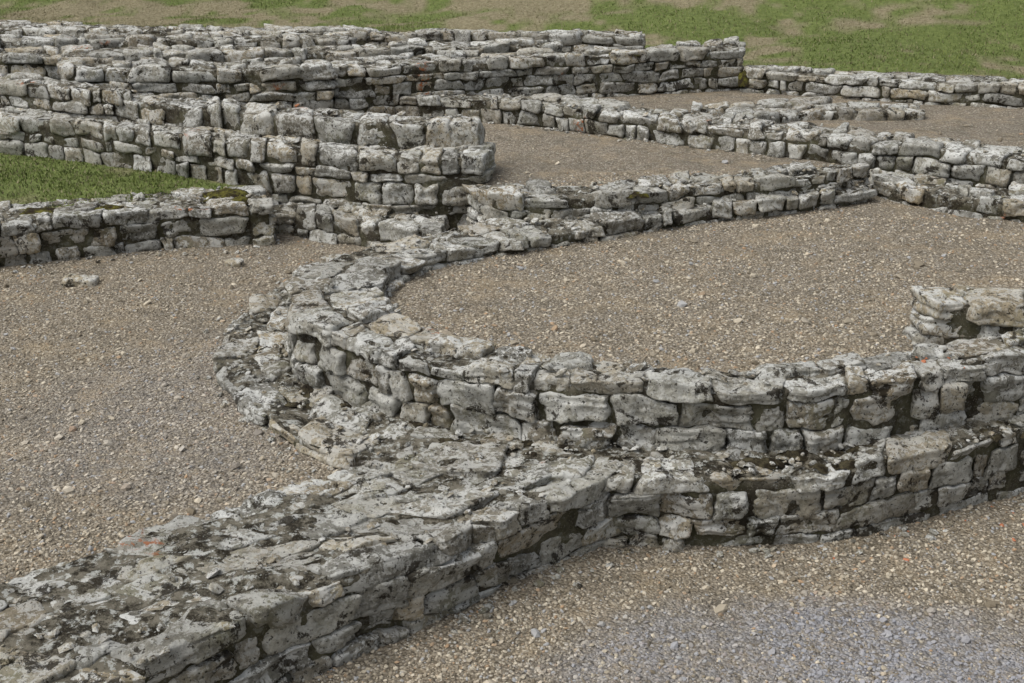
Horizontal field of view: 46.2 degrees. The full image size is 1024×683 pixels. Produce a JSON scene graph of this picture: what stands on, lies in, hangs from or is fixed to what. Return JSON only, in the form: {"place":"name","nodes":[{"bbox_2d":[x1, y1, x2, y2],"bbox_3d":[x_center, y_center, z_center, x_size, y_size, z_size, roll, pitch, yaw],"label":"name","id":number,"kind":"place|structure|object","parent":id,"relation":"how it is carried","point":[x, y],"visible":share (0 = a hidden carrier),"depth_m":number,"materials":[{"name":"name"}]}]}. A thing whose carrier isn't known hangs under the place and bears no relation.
{"place":"outdoors","nodes":[
{"label":"outdoors","id":0,"kind":"place"},
{"bbox_2d":[0,152,245,207],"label":"lawn grass","id":1,"kind":"structure","parent":0,"point":[134,180],"depth_m":9.65,"materials":[{"name":"green plant"}]},
{"bbox_2d":[0,0,1023,682],"bbox_3d":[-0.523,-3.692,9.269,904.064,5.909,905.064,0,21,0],"label":"ground","id":2,"kind":"structure","parent":0,"point":[518,156],"depth_m":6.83,"materials":[{"name":"beige gravel"}]},
{"bbox_2d":[0,72,132,122],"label":"room wall","id":3,"kind":"structure","parent":2,"relation":"on","point":[27,90],"depth_m":10.48,"materials":[{"name":"stone"}]},
{"bbox_2d":[61,273,98,287],"bbox_3d":[-2.906,-0.406,8.088,0.241,0.088,0.159,0,21,0],"label":"loose stone","id":4,"kind":"object","parent":2,"relation":"on","point":[71,280],"visible":1,"depth_m":8.03,"materials":[{"name":"stone"}]},
{"bbox_2d":[0,185,276,266],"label":"garden wall","id":5,"kind":"structure","parent":2,"relation":"on","point":[73,232],"depth_m":8.78,"materials":[{"name":"stone"}]},
{"bbox_2d":[18,207,66,216],"bbox_3d":[-3.430,-0.947,8.728,0.480,0.044,0.180,0,21,0],"label":"moss clump","id":6,"kind":"object","parent":5,"relation":"on","point":[29,210],"visible":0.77,"depth_m":8.70,"materials":[{"name":"green plant"}]},
{"bbox_2d":[94,204,133,209],"bbox_3d":[-2.940,-0.977,8.803,0.320,0.048,0.140,0,21,0],"label":"moss clump","id":7,"kind":"object","parent":5,"relation":"on","point":[111,207],"visible":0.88,"depth_m":8.77,"materials":[{"name":"green plant"}]},
{"bbox_2d":[200,187,249,201],"bbox_3d":[-2.160,-1.128,9.173,0.400,0.077,0.260,0,21,0],"label":"moss clump","id":8,"kind":"object","parent":5,"relation":"on","point":[227,192],"visible":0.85,"depth_m":9.13,"materials":[{"name":"green plant"}]},
{"bbox_2d":[232,196,250,204],"bbox_3d":[-2.020,-1.054,8.987,0.240,0.066,0.200,0,21,0],"label":"moss clump","id":9,"kind":"object","parent":5,"relation":"on","point":[241,198],"visible":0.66,"depth_m":8.95,"materials":[{"name":"green plant"}]},
{"bbox_2d":[0,33,356,49],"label":"room wall","id":10,"kind":"structure","parent":2,"relation":"on","point":[113,40],"depth_m":12.66,"materials":[{"name":"stone"}]},
{"bbox_2d":[56,56,338,108],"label":"room wall","id":11,"kind":"structure","parent":2,"relation":"on","point":[292,82],"depth_m":10.87,"materials":[{"name":"stone"}]},
{"bbox_2d":[224,258,243,267],"bbox_3d":[-1.965,-0.551,8.481,0.133,0.073,0.099,0,21,0],"label":"loose stone","id":12,"kind":"object","parent":2,"relation":"on","point":[234,262],"visible":1,"depth_m":8.45,"materials":[{"name":"stone"}]},
{"bbox_2d":[0,105,496,230],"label":"stepped wall","id":13,"kind":"structure","parent":2,"relation":"on","point":[431,179],"depth_m":9.35,"materials":[{"name":"stone"}]},
{"bbox_2d":[124,94,485,148],"bbox_3d":[-1.846,-1.736,9.852,3.495,0.429,0.550,8,23,20],"label":"stepped wall upper tier","id":14,"kind":"object","parent":13,"relation":"attached to","point":[357,128],"visible":0.62,"depth_m":9.51,"materials":[{"name":"grey stone"}]},
{"bbox_2d":[0,37,562,79],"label":"room wall","id":15,"kind":"structure","parent":2,"relation":"on","point":[41,61],"depth_m":11.90,"materials":[{"name":"stone"}]},
{"bbox_2d":[0,458,620,682],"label":"foreground wall","id":16,"kind":"structure","parent":2,"relation":"on","point":[365,592],"depth_m":4.72,"materials":[{"name":"stone"}]},
{"bbox_2d":[0,20,645,52],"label":"room wall","id":17,"kind":"structure","parent":2,"relation":"on","point":[578,39],"depth_m":13.58,"materials":[{"name":"stone"}]},
{"bbox_2d":[273,200,449,246],"bbox_3d":[-1.301,-0.981,9.372,2.193,0.297,0.894,11,24,25],"label":"stepped wall footing","id":18,"kind":"object","parent":2,"relation":"on","point":[357,225],"visible":0.55,"depth_m":8.98,"materials":[{"name":"grey stone"}]},
{"bbox_2d":[0,0,1023,78],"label":"bank grass","id":19,"kind":"structure","parent":2,"relation":"on","point":[975,53],"depth_m":15.73,"materials":[{"name":"green plant"}]},
{"bbox_2d":[0,117,1023,682],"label":"scattered stones","id":20,"kind":"object","parent":2,"relation":"on","point":[528,603],"visible":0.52,"depth_m":6.10,"materials":[{"name":"grey stone"}]},
{"bbox_2d":[331,36,745,115],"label":"room wall","id":21,"kind":"structure","parent":2,"relation":"on","point":[374,84],"depth_m":11.75,"materials":[{"name":"stone"}]},
{"bbox_2d":[212,253,1023,552],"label":"apse footing wall","id":22,"kind":"structure","parent":2,"relation":"on","point":[678,502],"depth_m":5.57,"materials":[{"name":"stone"}]},
{"bbox_2d":[254,346,1023,473],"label":"ledge moss","id":23,"kind":"object","parent":22,"relation":"on","point":[307,390],"visible":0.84,"depth_m":5.59,"materials":[{"name":"green plant"}]},
{"bbox_2d":[283,216,1023,453],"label":"apse wall","id":24,"kind":"structure","parent":22,"relation":"on","point":[388,372],"depth_m":5.75,"materials":[{"name":"stone"}]},
{"bbox_2d":[462,161,870,224],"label":"nave wall","id":25,"kind":"structure","parent":2,"relation":"on","point":[509,200],"depth_m":8.41,"materials":[{"name":"stone"}]},
{"bbox_2d":[627,191,648,197],"bbox_3d":[0.860,-1.015,8.250,0.160,0.038,0.120,0,21,0],"label":"moss clump","id":26,"kind":"object","parent":25,"relation":"on","point":[636,193],"visible":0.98,"depth_m":8.21,"materials":[{"name":"green plant"}]},
{"bbox_2d":[393,93,1023,188],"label":"dividing wall","id":27,"kind":"structure","parent":2,"relation":"on","point":[950,160],"depth_m":10.03,"materials":[{"name":"stone"}]},
{"bbox_2d":[577,177,876,242],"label":"nave wall","id":28,"kind":"structure","parent":2,"relation":"on","point":[626,223],"depth_m":8.44,"materials":[{"name":"stone"}]},
{"bbox_2d":[691,96,832,115],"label":"hypocaust wall","id":29,"kind":"structure","parent":2,"relation":"on","point":[715,109],"depth_m":11.16,"materials":[{"name":"stone"}]},
{"bbox_2d":[725,101,924,122],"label":"hypocaust wall","id":30,"kind":"structure","parent":2,"relation":"on","point":[849,110],"depth_m":10.84,"materials":[{"name":"stone"}]},
{"bbox_2d":[740,65,1023,108],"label":"boundary wall","id":31,"kind":"structure","parent":2,"relation":"on","point":[957,90],"depth_m":11.75,"materials":[{"name":"stone"}]},
{"bbox_2d":[738,70,751,87],"bbox_3d":[2.420,-2.698,12.241,0.240,0.185,0.280,0,21,0],"label":"moss clump","id":32,"kind":"object","parent":31,"relation":"on","point":[743,80],"visible":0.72,"depth_m":12.15,"materials":[{"name":"green plant"}]},
{"bbox_2d":[833,357,1023,560],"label":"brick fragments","id":33,"kind":"object","parent":2,"relation":"on","point":[1000,524],"visible":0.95,"depth_m":5.68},
{"bbox_2d":[869,168,1023,222],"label":"wall","id":34,"kind":"structure","parent":2,"relation":"on","point":[989,203],"depth_m":8.75,"materials":[{"name":"stone"}]},
{"bbox_2d":[902,284,1023,346],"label":"cross wall","id":35,"kind":"structure","parent":2,"relation":"on","point":[949,319],"depth_m":6.15,"materials":[{"name":"stone"}]},
{"bbox_2d":[0,89,1023,680],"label":"stone chips","id":36,"kind":"object","parent":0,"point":[218,589],"visible":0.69,"depth_m":5.66,"materials":[{"name":"stone"}]}
]}

